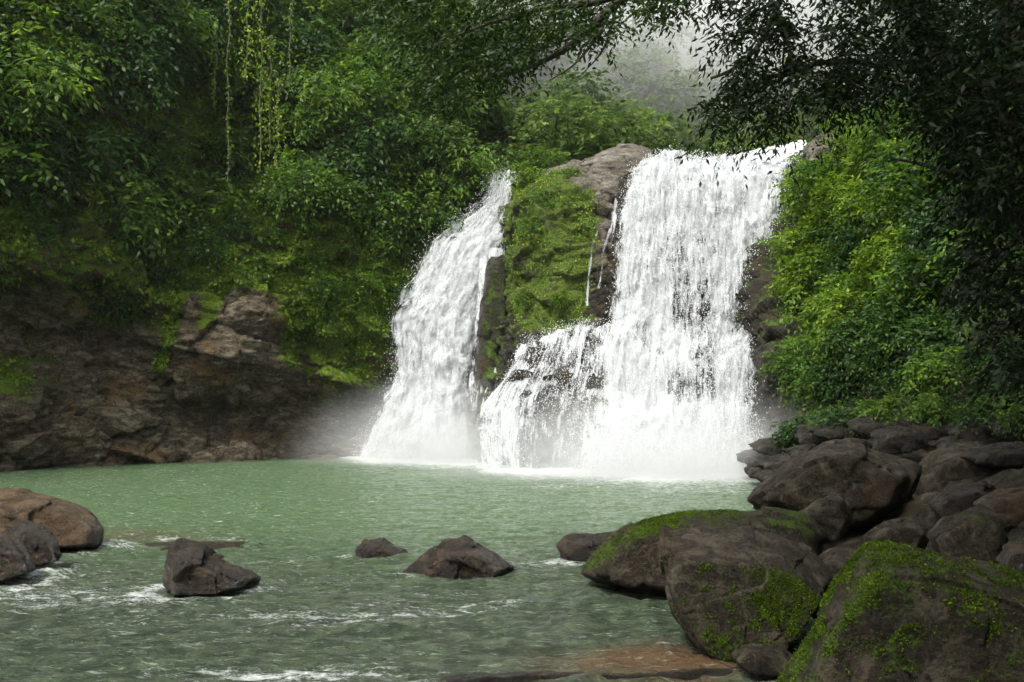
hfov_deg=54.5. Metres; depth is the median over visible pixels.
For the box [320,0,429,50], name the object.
tree
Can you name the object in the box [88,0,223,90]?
tree
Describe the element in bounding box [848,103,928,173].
shrub
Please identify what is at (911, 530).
boulder
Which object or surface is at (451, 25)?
tree
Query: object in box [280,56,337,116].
shrub
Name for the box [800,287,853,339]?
shrub
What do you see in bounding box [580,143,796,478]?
waterfall
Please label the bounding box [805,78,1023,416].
creeper
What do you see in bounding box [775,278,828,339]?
shrub
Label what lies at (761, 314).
cliff
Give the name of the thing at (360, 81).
tree
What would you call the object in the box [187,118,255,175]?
shrub
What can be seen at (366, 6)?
tree
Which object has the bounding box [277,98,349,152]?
shrub
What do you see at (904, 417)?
ledge plant
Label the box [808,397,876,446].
ledge plant
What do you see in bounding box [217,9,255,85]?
shrub
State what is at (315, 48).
tree
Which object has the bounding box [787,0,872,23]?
tree
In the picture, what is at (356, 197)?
shrub
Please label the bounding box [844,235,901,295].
shrub
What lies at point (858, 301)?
shrub
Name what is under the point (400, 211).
shrub
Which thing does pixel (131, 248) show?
shrub
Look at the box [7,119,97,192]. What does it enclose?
shrub
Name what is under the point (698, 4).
tree
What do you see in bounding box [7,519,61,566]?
boulder
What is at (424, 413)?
waterfall
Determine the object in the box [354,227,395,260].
shrub
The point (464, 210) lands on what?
shrub
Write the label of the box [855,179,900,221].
shrub
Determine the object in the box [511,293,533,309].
shrub
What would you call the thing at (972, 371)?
shrub
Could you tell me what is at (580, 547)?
boulder
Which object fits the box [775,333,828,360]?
shrub
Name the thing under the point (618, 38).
tree
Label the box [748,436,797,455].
rock slab
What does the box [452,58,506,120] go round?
tree
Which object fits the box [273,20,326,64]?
shrub
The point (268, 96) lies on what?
hanging vine
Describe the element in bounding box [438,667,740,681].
rock ledge
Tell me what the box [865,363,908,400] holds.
shrub
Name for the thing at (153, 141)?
shrub
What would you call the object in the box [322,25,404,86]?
tree
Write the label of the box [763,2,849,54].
tree
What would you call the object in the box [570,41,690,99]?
mist
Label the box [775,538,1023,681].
boulder
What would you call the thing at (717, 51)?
tree
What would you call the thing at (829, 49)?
tree
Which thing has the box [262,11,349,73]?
tree
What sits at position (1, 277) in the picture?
shrub
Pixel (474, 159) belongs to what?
tree
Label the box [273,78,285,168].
hanging vine
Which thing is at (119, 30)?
tree
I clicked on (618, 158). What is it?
boulder
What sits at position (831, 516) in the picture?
boulder
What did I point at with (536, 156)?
shrub
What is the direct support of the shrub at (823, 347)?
on the cliff at (761, 314)
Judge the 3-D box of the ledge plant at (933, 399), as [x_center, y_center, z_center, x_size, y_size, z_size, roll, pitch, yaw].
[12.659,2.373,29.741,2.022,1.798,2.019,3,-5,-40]
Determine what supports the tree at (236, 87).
on the cliff at (227, 384)
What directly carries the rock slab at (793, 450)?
on the river bank
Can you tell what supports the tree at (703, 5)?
on the hills
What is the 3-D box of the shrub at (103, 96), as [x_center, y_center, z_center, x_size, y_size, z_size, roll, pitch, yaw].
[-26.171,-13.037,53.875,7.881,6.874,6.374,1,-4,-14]
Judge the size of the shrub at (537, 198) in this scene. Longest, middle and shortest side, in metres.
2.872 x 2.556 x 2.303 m
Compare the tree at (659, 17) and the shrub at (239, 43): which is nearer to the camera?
the shrub at (239, 43)
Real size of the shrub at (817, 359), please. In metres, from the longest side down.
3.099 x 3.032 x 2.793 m
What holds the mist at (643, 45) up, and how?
on the hills
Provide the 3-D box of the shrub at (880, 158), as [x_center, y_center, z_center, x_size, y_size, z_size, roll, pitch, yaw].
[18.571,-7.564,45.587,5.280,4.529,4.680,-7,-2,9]
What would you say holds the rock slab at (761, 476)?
on the river bank
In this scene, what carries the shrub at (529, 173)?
on the rock outcrop
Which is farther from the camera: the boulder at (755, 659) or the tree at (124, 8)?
the tree at (124, 8)
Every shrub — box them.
[0,0,25,55]
[0,0,99,108]
[0,0,110,60]
[0,7,41,58]
[0,17,75,151]
[0,38,106,148]
[0,67,86,164]
[0,123,68,239]
[0,125,105,230]
[0,175,17,207]
[0,245,18,302]
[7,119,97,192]
[32,107,159,216]
[81,43,157,101]
[84,164,179,269]
[84,278,148,330]
[100,0,203,51]
[118,110,201,186]
[119,239,144,261]
[121,204,188,266]
[124,161,202,249]
[136,42,200,109]
[143,169,209,248]
[144,247,183,291]
[168,218,232,276]
[169,168,274,259]
[174,52,233,113]
[181,10,222,75]
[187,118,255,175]
[189,133,255,205]
[205,97,295,176]
[213,202,258,245]
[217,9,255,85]
[225,133,269,175]
[233,255,275,296]
[237,114,302,173]
[241,73,291,119]
[248,148,338,218]
[253,218,284,248]
[255,184,296,211]
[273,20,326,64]
[273,54,311,90]
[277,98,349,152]
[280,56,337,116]
[289,245,338,281]
[291,265,350,314]
[293,150,352,207]
[295,165,372,221]
[306,40,341,67]
[310,119,394,210]
[315,229,360,264]
[322,35,385,88]
[322,107,426,191]
[325,66,417,129]
[333,275,361,310]
[344,262,396,317]
[345,160,398,211]
[352,197,420,267]
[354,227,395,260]
[369,48,408,75]
[372,187,419,236]
[373,150,423,195]
[385,278,411,319]
[388,92,448,134]
[394,206,452,258]
[405,90,486,164]
[409,158,489,218]
[417,139,490,213]
[433,193,485,232]
[465,183,491,210]
[474,124,520,158]
[504,160,543,186]
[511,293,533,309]
[512,216,546,240]
[516,145,551,171]
[522,188,560,214]
[539,196,573,225]
[541,166,572,181]
[543,148,571,167]
[548,292,573,309]
[564,164,585,176]
[756,344,806,396]
[762,222,836,276]
[762,262,817,306]
[770,237,845,294]
[771,166,826,230]
[771,337,836,411]
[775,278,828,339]
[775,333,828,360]
[779,197,845,263]
[781,154,858,220]
[786,358,849,415]
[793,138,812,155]
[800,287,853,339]
[801,332,846,387]
[806,126,855,171]
[806,150,850,184]
[806,171,858,244]
[806,206,884,274]
[806,240,857,290]
[808,282,872,354]
[808,345,866,411]
[811,266,873,326]
[812,301,888,380]
[813,112,855,134]
[819,110,868,140]
[821,298,878,370]
[825,175,881,236]
[826,120,874,165]
[831,215,882,271]
[833,341,902,395]
[836,134,898,187]
[839,126,891,174]
[840,283,897,337]
[842,185,915,261]
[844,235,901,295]
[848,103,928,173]
[853,314,914,384]
[854,150,955,228]
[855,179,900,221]
[857,126,944,203]
[857,134,937,191]
[857,249,954,325]
[858,286,949,352]
[861,218,932,307]
[865,92,928,141]
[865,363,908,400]
[866,169,952,248]
[873,244,965,317]
[875,251,923,292]
[884,305,966,374]
[887,303,957,364]
[888,197,961,269]
[889,347,953,400]
[892,344,976,403]
[903,93,935,127]
[917,135,968,190]
[920,218,998,294]
[936,181,976,218]
[947,336,1006,394]
[979,330,1022,391]
[994,382,1023,409]
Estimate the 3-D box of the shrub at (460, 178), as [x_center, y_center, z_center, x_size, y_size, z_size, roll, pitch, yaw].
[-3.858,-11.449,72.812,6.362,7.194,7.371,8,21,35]
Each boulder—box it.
[0,487,104,549]
[0,532,35,581]
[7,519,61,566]
[144,541,262,549]
[162,538,260,595]
[355,538,407,558]
[403,534,513,578]
[544,162,581,176]
[556,531,614,561]
[581,143,653,177]
[581,508,768,594]
[599,175,619,201]
[659,525,832,662]
[725,506,827,555]
[730,643,791,676]
[747,438,921,529]
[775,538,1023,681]
[799,496,851,544]
[802,132,848,164]
[812,547,855,620]
[864,517,932,549]
[916,442,1000,495]
[925,505,1008,563]
[928,481,996,518]
[973,487,1023,526]
[996,536,1023,572]
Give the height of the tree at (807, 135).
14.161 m
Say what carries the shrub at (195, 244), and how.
on the cliff at (227, 384)
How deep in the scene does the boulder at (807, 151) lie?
54.17 m
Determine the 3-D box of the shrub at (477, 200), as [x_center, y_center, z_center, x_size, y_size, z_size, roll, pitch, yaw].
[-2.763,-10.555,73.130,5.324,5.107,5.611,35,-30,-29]
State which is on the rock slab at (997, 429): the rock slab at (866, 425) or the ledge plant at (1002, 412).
the ledge plant at (1002, 412)
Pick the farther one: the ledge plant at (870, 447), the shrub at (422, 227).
the shrub at (422, 227)
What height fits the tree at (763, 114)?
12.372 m
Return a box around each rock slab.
[465,254,507,458]
[736,449,769,463]
[744,462,761,478]
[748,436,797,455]
[752,469,775,481]
[754,453,790,469]
[783,444,817,456]
[794,425,829,444]
[806,421,865,438]
[847,415,893,435]
[867,436,915,454]
[870,419,936,449]
[919,419,949,439]
[936,436,987,448]
[945,419,1002,444]
[961,441,1023,467]
[985,411,1023,442]
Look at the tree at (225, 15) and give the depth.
66.19 m
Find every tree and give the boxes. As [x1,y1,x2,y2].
[0,37,108,149]
[2,0,124,67]
[13,24,121,105]
[60,0,196,86]
[62,0,167,97]
[62,6,193,141]
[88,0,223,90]
[167,0,244,85]
[170,31,270,111]
[196,0,244,37]
[211,0,289,64]
[214,33,310,137]
[226,55,303,114]
[231,0,318,65]
[239,153,367,237]
[243,0,302,37]
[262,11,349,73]
[264,67,370,158]
[266,0,354,27]
[268,26,347,109]
[281,0,391,47]
[282,48,398,129]
[296,109,405,214]
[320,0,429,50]
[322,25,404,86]
[327,89,406,130]
[331,175,438,253]
[332,0,398,28]
[354,0,1023,428]
[360,53,444,125]
[365,107,460,184]
[373,100,491,193]
[375,37,462,122]
[383,0,477,34]
[383,40,468,81]
[390,197,466,269]
[396,98,483,137]
[401,0,486,66]
[404,136,502,220]
[405,79,515,155]
[441,71,506,139]
[443,140,522,215]
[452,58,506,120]
[454,63,511,139]
[457,136,520,202]
[467,102,515,157]
[474,6,578,109]
[480,54,622,159]
[485,68,517,114]
[489,18,605,103]
[492,85,618,179]
[501,0,556,23]
[513,67,600,113]
[520,40,614,95]
[540,69,647,133]
[550,10,624,62]
[556,94,670,157]
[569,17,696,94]
[569,96,702,160]
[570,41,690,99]
[591,0,651,30]
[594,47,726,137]
[598,24,685,73]
[613,33,689,72]
[624,8,727,56]
[631,2,683,28]
[632,60,729,128]
[639,95,723,156]
[660,19,740,91]
[664,109,803,162]
[665,14,710,58]
[670,0,722,24]
[672,0,710,12]
[676,27,759,75]
[678,0,719,26]
[679,114,747,150]
[679,129,751,159]
[691,69,777,141]
[696,2,738,47]
[696,55,776,99]
[699,27,747,52]
[701,76,807,145]
[717,111,839,151]
[728,35,774,67]
[730,0,760,13]
[737,9,815,45]
[737,24,824,55]
[746,52,881,145]
[753,35,860,98]
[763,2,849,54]
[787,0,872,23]
[811,8,887,58]
[815,25,919,101]
[817,35,858,58]
[828,0,957,89]
[875,1,968,28]
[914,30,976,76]
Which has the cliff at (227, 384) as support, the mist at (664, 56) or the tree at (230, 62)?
the tree at (230, 62)
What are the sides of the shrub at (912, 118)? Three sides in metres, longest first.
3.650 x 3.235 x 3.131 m
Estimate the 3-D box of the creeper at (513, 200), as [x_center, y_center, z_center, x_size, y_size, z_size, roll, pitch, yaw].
[2.361,-4.764,63.135,5.633,14.102,16.615,0,-4,0]
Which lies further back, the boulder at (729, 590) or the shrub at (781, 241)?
the shrub at (781, 241)
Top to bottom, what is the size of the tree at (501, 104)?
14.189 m
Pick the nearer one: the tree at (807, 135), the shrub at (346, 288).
the shrub at (346, 288)
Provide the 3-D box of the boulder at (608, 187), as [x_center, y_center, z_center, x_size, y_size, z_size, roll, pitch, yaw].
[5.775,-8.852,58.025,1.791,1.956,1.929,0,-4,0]
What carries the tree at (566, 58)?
on the hills
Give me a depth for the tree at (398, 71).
70.64 m
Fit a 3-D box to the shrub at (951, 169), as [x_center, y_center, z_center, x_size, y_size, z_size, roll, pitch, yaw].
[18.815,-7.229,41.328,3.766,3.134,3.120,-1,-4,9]
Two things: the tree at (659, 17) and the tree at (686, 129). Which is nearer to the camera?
the tree at (686, 129)
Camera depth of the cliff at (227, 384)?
58.43 m
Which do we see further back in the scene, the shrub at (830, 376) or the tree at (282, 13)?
the tree at (282, 13)
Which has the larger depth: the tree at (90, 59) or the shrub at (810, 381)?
the tree at (90, 59)
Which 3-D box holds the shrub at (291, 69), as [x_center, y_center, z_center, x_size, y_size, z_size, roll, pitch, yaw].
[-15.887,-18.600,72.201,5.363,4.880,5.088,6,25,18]
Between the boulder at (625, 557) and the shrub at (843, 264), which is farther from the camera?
the shrub at (843, 264)
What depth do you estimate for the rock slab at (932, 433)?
28.71 m
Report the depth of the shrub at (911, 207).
42.26 m
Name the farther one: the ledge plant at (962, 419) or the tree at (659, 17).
the tree at (659, 17)
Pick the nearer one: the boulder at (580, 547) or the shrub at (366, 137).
the boulder at (580, 547)
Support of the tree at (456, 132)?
on the cliff at (227, 384)
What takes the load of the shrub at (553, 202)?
on the rock outcrop
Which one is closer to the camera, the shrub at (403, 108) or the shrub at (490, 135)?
the shrub at (403, 108)
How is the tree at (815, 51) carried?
on the hills
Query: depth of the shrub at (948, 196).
38.92 m
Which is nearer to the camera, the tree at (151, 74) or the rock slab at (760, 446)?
the rock slab at (760, 446)
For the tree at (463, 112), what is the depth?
72.91 m
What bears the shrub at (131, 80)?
on the cliff at (227, 384)
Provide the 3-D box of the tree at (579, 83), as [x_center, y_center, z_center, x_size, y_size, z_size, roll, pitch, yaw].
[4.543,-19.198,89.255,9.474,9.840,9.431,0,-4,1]
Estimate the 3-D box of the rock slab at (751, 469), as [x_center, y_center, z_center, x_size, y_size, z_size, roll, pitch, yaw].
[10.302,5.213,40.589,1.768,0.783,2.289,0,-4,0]
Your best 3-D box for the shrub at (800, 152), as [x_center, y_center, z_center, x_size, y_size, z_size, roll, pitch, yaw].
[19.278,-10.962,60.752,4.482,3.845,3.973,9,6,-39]
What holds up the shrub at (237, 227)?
on the cliff at (227, 384)
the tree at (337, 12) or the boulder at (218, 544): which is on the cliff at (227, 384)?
the tree at (337, 12)
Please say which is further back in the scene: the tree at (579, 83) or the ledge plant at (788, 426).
the tree at (579, 83)
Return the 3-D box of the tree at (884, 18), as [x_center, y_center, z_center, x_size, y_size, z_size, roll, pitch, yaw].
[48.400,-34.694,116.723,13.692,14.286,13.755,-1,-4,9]
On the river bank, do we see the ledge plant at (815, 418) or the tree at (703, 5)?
the ledge plant at (815, 418)
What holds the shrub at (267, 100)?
on the cliff at (227, 384)
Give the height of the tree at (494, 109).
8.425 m
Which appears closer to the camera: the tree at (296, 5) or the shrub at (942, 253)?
the shrub at (942, 253)
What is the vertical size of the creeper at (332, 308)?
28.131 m
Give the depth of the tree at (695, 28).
128.72 m
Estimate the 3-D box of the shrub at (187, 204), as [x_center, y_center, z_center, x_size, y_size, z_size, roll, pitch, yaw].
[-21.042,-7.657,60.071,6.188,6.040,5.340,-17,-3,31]
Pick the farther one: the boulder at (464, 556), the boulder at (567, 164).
the boulder at (567, 164)
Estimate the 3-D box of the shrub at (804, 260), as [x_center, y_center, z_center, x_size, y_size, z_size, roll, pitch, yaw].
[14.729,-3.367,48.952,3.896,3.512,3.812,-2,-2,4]
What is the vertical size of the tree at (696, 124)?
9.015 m
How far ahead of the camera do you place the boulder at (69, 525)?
20.79 m
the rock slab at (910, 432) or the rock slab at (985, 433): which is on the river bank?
the rock slab at (985, 433)
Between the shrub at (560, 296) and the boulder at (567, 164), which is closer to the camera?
the shrub at (560, 296)
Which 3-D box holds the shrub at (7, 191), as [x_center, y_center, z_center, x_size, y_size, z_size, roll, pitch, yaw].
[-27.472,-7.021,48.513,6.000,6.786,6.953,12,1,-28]
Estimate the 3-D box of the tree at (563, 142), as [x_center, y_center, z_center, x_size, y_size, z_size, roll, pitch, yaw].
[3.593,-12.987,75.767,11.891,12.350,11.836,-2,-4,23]
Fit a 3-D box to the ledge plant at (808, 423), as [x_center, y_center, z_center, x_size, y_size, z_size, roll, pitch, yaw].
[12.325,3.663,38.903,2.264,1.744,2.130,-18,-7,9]
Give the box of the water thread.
[586,198,617,305]
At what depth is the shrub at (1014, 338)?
30.51 m
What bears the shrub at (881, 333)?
on the cliff at (761, 314)
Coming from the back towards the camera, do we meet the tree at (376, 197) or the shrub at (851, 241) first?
the tree at (376, 197)
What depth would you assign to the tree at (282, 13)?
73.49 m
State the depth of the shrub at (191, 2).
61.15 m
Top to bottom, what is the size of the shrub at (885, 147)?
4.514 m
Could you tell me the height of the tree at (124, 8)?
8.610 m
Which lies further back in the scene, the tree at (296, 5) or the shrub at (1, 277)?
the tree at (296, 5)
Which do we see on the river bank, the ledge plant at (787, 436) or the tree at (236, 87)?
the ledge plant at (787, 436)
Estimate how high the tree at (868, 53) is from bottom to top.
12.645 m
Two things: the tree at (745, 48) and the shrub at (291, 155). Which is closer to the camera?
the shrub at (291, 155)
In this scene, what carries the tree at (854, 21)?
on the hills
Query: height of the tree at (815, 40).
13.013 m
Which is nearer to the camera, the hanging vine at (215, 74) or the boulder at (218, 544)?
the boulder at (218, 544)
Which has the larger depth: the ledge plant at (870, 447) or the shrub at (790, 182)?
the shrub at (790, 182)
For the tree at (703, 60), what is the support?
on the hills
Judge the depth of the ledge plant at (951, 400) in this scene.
29.14 m
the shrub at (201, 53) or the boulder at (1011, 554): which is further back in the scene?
the shrub at (201, 53)
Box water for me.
[0,456,815,681]
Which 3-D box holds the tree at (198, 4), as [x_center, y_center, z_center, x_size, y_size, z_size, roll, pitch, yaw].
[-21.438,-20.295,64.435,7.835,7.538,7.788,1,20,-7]
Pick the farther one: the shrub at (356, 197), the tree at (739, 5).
the tree at (739, 5)
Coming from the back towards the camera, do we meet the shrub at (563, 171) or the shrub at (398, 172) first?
the shrub at (398, 172)
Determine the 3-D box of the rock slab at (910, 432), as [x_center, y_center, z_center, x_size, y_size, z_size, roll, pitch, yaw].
[11.972,2.786,29.791,2.629,0.922,2.392,0,-4,0]
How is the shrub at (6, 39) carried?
on the cliff at (227, 384)
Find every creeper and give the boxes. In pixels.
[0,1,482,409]
[505,165,600,345]
[776,132,918,419]
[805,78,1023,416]
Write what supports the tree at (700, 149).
on the cliff at (761, 314)
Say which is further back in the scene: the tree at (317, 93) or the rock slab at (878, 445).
the tree at (317, 93)
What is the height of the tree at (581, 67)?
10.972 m
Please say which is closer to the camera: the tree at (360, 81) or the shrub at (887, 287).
the shrub at (887, 287)
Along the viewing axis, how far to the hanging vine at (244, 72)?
59.40 m
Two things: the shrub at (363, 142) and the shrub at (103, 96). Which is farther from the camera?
the shrub at (363, 142)
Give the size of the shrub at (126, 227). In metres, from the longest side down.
6.527 x 6.370 x 5.633 m
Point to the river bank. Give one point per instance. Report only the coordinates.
(916, 505)
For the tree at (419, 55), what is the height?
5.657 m
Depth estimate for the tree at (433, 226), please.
68.44 m
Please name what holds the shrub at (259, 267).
on the cliff at (227, 384)
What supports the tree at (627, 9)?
on the hills
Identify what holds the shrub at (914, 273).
on the cliff at (761, 314)
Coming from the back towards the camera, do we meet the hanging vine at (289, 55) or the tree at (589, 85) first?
the tree at (589, 85)
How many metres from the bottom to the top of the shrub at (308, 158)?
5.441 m
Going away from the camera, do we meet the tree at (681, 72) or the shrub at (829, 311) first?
the shrub at (829, 311)
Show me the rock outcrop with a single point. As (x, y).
(599, 260)
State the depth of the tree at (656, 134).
78.74 m
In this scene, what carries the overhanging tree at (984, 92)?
on the river bank
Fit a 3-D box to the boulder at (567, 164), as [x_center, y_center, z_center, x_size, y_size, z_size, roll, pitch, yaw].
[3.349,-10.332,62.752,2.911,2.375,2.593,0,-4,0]
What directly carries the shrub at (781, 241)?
on the cliff at (761, 314)
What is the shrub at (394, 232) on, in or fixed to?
on the cliff at (227, 384)
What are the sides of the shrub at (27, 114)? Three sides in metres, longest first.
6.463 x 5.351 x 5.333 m
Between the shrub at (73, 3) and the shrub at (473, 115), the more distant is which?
the shrub at (473, 115)
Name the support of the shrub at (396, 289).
on the cliff at (227, 384)
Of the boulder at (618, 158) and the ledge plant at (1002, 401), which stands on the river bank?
the ledge plant at (1002, 401)
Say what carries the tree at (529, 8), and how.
on the hills
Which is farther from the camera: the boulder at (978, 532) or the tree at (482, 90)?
the tree at (482, 90)
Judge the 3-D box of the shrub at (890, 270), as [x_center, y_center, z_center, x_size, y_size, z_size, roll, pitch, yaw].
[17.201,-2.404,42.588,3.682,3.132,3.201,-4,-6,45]
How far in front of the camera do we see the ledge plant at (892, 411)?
32.53 m
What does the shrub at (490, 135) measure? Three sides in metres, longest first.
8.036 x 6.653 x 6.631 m
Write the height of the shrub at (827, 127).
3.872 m
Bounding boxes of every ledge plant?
[765,415,818,453]
[769,414,808,450]
[804,404,857,440]
[804,415,834,424]
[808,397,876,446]
[840,397,893,438]
[843,401,897,455]
[850,393,919,456]
[881,391,950,423]
[901,391,962,426]
[902,411,935,451]
[916,393,992,427]
[946,399,998,431]
[953,399,1003,441]
[978,389,1023,441]
[992,396,1023,440]
[992,406,1023,440]
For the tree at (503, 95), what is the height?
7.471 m
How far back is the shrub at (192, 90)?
65.17 m
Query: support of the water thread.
attached to the bedrock
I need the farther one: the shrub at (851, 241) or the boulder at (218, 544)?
the shrub at (851, 241)
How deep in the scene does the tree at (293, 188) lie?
63.06 m
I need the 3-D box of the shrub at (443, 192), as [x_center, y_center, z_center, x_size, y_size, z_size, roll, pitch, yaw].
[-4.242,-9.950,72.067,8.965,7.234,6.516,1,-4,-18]
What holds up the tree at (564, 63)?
on the hills
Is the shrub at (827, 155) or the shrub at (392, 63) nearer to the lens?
the shrub at (827, 155)
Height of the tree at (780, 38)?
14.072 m
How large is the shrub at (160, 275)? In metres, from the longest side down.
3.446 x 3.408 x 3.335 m
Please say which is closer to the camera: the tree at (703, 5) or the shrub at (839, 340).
the shrub at (839, 340)
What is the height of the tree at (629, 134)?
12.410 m
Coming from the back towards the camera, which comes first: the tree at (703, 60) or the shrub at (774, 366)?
the tree at (703, 60)
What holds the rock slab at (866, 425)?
on the river bank
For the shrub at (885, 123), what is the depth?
48.16 m
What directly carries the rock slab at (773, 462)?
on the river bank
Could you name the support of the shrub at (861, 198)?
on the cliff at (761, 314)
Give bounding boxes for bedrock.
[464,165,797,469]
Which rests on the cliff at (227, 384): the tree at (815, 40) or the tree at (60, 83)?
the tree at (60, 83)
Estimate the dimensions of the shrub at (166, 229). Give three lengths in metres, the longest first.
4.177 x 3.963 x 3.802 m
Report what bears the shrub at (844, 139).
on the cliff at (761, 314)
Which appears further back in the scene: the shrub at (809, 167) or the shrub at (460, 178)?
the shrub at (460, 178)
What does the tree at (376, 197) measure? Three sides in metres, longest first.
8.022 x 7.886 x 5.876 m
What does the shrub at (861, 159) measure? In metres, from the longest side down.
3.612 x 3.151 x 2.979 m
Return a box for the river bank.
[823,449,1023,551]
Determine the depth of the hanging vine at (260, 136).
59.74 m
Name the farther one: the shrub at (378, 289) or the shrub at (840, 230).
the shrub at (378, 289)
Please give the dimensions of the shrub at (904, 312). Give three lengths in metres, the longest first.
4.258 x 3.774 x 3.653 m
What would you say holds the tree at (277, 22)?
on the cliff at (227, 384)
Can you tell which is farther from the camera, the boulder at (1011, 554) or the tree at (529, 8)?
the tree at (529, 8)
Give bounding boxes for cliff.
[0,0,483,471]
[726,61,1023,456]
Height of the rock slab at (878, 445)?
0.708 m
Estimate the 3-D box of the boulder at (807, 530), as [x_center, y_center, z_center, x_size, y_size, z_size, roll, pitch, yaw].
[4.485,3.381,17.303,2.144,0.982,1.736,0,-4,0]
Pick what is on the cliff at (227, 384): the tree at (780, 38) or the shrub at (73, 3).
the shrub at (73, 3)
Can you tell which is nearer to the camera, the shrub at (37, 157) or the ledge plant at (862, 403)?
the ledge plant at (862, 403)
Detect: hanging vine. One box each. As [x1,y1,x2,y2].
[210,17,218,106]
[222,0,233,183]
[227,0,264,83]
[242,0,274,172]
[262,34,277,157]
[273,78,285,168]
[277,0,297,91]
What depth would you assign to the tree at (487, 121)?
76.57 m
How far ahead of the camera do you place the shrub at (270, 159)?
67.73 m
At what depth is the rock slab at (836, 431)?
34.76 m
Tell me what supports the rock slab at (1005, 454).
on the river bank
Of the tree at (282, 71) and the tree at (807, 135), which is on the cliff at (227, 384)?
the tree at (282, 71)
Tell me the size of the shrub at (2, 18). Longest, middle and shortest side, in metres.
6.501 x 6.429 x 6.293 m
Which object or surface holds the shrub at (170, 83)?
on the cliff at (227, 384)
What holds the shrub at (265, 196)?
on the cliff at (227, 384)
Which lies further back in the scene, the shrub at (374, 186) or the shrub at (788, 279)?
the shrub at (374, 186)
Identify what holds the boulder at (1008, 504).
on the river bank
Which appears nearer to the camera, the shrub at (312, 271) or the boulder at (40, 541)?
the boulder at (40, 541)
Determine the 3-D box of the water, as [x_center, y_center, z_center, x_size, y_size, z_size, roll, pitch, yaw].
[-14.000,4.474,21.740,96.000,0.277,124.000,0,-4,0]
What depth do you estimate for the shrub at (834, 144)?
53.00 m
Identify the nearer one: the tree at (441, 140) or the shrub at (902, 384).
the shrub at (902, 384)
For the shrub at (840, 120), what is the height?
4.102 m
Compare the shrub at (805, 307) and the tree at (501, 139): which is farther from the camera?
the tree at (501, 139)
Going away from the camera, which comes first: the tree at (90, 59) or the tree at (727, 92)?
the tree at (90, 59)
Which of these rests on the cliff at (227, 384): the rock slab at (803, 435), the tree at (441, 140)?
the tree at (441, 140)
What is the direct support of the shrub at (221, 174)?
on the cliff at (227, 384)
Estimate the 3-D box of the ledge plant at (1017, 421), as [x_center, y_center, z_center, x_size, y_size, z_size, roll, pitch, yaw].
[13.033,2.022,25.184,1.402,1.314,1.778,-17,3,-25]
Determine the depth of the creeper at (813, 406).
45.53 m
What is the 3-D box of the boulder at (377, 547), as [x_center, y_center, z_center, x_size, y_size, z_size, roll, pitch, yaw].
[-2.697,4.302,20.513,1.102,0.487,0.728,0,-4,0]
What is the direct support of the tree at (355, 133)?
on the cliff at (227, 384)
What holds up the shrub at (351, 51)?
on the cliff at (227, 384)
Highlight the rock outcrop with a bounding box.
[495,159,616,347]
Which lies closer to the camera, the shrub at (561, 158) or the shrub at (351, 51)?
the shrub at (561, 158)
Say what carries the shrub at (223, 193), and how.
on the cliff at (227, 384)
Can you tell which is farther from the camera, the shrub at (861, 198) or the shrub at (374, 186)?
the shrub at (374, 186)
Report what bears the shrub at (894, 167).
on the cliff at (761, 314)
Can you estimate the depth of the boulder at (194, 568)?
16.12 m
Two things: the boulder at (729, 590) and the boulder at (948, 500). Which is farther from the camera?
the boulder at (948, 500)
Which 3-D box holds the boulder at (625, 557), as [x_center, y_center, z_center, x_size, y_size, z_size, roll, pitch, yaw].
[2.862,3.581,16.650,3.422,1.536,2.194,0,-4,0]
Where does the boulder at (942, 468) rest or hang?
on the river bank
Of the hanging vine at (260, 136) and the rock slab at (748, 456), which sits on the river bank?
the rock slab at (748, 456)
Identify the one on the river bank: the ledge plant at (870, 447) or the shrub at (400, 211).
the ledge plant at (870, 447)
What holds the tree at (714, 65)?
on the hills
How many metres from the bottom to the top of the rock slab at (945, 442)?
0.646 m
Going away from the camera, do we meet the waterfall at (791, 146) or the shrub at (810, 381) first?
the shrub at (810, 381)
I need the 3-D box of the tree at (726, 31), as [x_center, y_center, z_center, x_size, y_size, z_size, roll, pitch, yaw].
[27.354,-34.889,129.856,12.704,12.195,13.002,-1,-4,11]
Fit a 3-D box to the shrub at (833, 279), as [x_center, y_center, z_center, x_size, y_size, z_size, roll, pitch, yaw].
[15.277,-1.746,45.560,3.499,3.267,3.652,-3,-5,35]
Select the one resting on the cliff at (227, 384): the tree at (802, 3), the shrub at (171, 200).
the shrub at (171, 200)
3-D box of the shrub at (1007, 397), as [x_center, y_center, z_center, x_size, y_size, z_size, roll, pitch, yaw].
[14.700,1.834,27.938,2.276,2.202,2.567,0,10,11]
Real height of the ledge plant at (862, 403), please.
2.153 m
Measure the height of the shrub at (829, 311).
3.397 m
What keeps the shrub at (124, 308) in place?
on the cliff at (227, 384)
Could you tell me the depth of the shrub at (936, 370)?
35.47 m
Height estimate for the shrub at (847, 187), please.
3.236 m
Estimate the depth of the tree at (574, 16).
112.98 m
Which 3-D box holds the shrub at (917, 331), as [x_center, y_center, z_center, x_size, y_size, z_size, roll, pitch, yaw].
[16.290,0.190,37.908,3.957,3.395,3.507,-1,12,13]
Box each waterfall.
[332,166,515,460]
[471,318,617,469]
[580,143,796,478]
[727,140,806,163]
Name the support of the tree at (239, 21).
on the cliff at (227, 384)
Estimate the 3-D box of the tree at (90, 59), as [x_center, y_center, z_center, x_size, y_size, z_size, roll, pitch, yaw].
[-25.159,-14.956,55.528,7.432,5.538,7.560,2,20,-27]
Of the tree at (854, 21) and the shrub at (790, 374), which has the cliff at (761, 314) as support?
the shrub at (790, 374)
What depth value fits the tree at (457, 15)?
78.49 m

